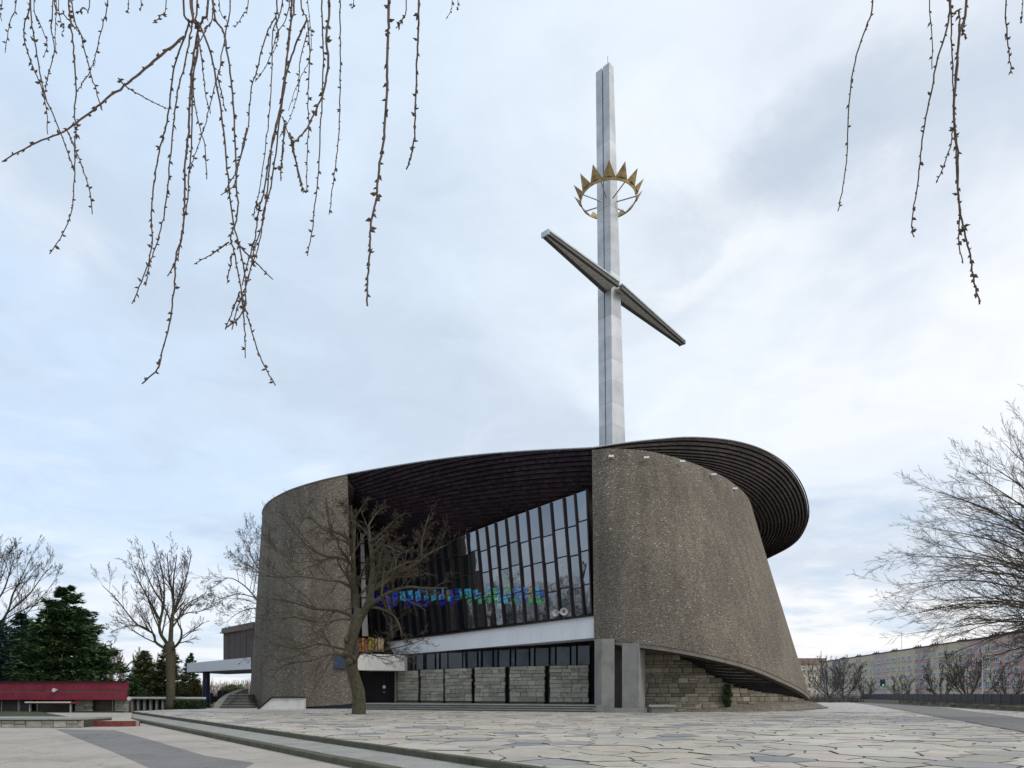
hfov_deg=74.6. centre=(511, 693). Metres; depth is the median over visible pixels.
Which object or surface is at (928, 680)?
bare tree
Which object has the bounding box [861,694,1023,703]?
panel fence
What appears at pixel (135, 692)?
spruce tree
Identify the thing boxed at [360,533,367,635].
slit window
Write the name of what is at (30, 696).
kiosk
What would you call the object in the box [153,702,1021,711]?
paving
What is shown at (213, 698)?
dark fence
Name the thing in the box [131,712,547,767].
steps
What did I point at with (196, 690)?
thuja bush
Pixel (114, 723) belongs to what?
red kerb
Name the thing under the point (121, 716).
ledge paving
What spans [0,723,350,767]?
forecourt
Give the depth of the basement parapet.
69.50 m
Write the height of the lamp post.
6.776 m
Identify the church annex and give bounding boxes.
[187,622,254,706]
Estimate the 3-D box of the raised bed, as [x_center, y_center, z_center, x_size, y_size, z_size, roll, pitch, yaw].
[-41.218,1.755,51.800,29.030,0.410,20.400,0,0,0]
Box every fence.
[131,697,205,710]
[187,691,231,703]
[810,693,859,697]
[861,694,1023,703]
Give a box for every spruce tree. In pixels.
[0,610,36,680]
[0,612,24,680]
[125,650,156,695]
[126,674,153,696]
[144,644,199,705]
[181,653,202,695]
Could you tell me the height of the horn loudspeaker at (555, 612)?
0.698 m
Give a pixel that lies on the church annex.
(237, 644)
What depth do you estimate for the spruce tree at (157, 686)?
99.01 m
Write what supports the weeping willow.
on the forecourt
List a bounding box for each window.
[306,704,351,707]
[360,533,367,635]
[985,669,989,675]
[994,656,999,663]
[1013,667,1018,674]
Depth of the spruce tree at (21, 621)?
87.10 m
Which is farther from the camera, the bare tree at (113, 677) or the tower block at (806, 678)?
the tower block at (806, 678)
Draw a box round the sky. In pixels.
[0,0,1023,689]
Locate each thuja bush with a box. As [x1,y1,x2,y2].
[175,682,183,706]
[190,678,201,699]
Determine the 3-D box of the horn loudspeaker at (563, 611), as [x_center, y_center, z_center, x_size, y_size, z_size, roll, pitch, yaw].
[4.799,-7.623,62.732,0.716,0.698,0.959,0,0,0]
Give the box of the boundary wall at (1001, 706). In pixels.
[810,698,1023,710]
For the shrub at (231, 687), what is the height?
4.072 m
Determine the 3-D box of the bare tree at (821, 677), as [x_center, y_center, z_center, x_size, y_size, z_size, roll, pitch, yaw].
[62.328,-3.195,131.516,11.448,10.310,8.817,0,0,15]
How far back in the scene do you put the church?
67.73 m
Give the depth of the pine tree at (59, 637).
81.87 m
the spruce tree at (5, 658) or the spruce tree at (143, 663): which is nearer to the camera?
the spruce tree at (5, 658)
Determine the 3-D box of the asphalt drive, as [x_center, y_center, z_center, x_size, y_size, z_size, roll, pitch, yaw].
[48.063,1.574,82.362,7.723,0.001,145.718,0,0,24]
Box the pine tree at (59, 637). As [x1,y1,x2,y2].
[1,584,135,691]
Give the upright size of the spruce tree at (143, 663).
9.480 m
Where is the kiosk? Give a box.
[0,681,131,712]
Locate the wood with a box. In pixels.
[124,678,250,695]
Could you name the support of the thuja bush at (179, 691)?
on the ground
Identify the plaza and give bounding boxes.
[132,709,1023,767]
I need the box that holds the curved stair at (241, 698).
[212,689,258,707]
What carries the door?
in the church
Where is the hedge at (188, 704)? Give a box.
[172,699,206,708]
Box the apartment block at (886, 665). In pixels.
[819,631,1023,698]
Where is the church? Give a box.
[250,56,827,712]
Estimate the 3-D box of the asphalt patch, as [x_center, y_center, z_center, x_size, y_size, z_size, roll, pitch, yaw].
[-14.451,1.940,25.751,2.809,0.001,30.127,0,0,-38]
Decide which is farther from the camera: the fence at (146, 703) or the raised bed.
the fence at (146, 703)
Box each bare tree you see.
[0,534,63,626]
[90,533,215,709]
[104,657,131,680]
[110,641,158,680]
[188,513,261,633]
[230,489,469,713]
[802,651,864,698]
[816,655,867,697]
[851,383,1023,688]
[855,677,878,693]
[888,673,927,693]
[917,657,971,693]
[940,645,1010,693]
[985,660,1023,703]
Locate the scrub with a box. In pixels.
[809,692,1013,703]
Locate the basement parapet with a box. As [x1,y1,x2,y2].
[257,697,306,708]
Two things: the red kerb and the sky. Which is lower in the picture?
the red kerb
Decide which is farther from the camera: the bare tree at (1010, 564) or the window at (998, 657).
the window at (998, 657)
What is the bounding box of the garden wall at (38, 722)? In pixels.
[0,716,112,727]
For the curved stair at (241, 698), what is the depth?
76.27 m
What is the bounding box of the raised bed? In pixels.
[0,711,131,716]
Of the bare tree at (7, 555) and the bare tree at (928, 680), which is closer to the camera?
the bare tree at (7, 555)
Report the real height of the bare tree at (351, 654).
18.538 m
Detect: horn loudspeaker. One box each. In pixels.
[553,609,559,615]
[560,608,567,614]
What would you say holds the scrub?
on the ground
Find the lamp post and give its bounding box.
[978,658,982,702]
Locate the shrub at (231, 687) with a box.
[217,684,248,695]
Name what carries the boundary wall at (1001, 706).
on the plaza
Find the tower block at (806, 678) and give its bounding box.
[798,658,825,697]
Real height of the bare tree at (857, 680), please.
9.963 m
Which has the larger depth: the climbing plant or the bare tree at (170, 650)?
the bare tree at (170, 650)
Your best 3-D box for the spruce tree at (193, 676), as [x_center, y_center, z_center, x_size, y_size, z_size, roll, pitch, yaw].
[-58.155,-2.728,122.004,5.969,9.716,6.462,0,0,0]
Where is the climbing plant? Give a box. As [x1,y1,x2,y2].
[722,683,732,706]
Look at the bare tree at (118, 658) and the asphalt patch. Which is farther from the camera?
the bare tree at (118, 658)
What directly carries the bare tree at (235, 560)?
on the ground
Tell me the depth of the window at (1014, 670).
152.11 m
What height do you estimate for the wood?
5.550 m
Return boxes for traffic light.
[880,678,892,693]
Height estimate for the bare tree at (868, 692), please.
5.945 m
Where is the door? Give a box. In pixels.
[362,672,388,701]
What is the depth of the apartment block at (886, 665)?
194.88 m
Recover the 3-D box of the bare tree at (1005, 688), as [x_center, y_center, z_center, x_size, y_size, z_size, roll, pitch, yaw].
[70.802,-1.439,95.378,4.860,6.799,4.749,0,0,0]
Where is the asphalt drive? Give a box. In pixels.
[853,702,1023,731]
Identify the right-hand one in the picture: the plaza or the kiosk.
the plaza
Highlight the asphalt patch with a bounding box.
[57,729,253,767]
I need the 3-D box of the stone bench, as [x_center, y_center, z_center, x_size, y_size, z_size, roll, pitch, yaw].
[12.791,1.270,57.050,2.797,0.660,2.300,0,0,0]
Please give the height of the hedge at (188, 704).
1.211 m
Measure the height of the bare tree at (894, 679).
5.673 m
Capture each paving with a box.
[51,713,138,725]
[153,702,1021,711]
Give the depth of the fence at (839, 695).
132.05 m
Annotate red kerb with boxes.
[94,720,139,726]
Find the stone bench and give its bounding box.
[649,705,675,712]
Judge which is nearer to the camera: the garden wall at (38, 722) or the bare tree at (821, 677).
the garden wall at (38, 722)
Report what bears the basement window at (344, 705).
in the church
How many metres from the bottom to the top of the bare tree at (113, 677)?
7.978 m
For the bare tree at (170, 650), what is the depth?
71.61 m
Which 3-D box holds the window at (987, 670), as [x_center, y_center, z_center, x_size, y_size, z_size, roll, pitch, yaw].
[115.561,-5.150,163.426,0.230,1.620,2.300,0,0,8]
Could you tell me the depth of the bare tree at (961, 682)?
97.38 m
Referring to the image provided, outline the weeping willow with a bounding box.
[0,0,1022,385]
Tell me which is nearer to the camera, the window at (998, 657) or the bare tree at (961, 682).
the bare tree at (961, 682)

